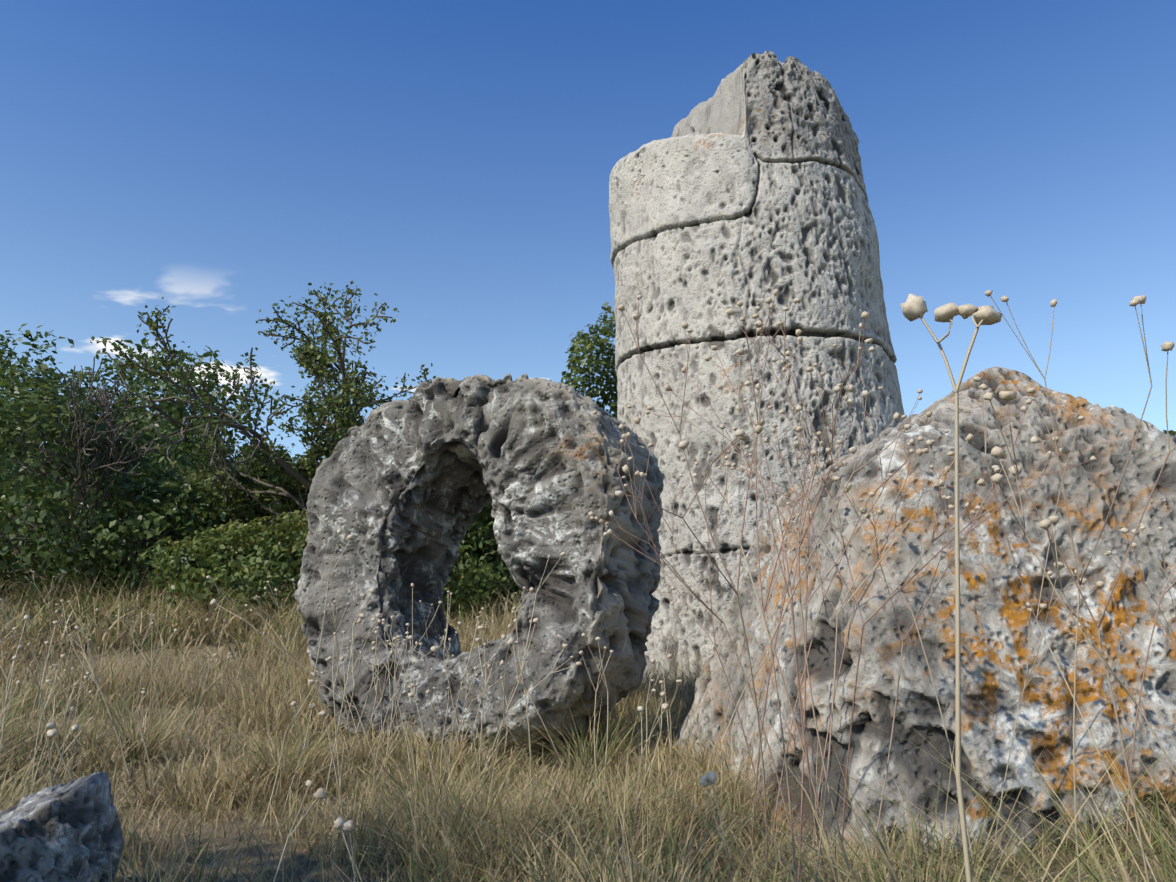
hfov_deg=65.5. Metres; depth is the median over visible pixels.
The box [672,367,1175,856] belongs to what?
pitted boulder
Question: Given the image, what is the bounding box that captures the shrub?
[0,280,1175,617]
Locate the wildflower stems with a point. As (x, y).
(958, 689)
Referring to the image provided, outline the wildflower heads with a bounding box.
[0,289,1174,831]
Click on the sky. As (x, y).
(452, 161)
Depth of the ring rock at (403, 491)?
3.44 m
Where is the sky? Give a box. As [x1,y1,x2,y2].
[0,0,1175,462]
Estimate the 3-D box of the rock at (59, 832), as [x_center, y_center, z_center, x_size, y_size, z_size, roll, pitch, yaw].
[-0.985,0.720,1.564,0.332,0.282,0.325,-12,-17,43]
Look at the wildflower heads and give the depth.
1.75 m
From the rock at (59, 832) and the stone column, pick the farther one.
the stone column
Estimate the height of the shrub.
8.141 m
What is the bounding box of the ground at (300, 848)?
[0,552,1175,881]
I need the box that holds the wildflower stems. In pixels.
[0,295,1175,881]
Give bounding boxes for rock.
[0,772,123,881]
[294,374,663,754]
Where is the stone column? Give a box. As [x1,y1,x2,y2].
[609,51,904,689]

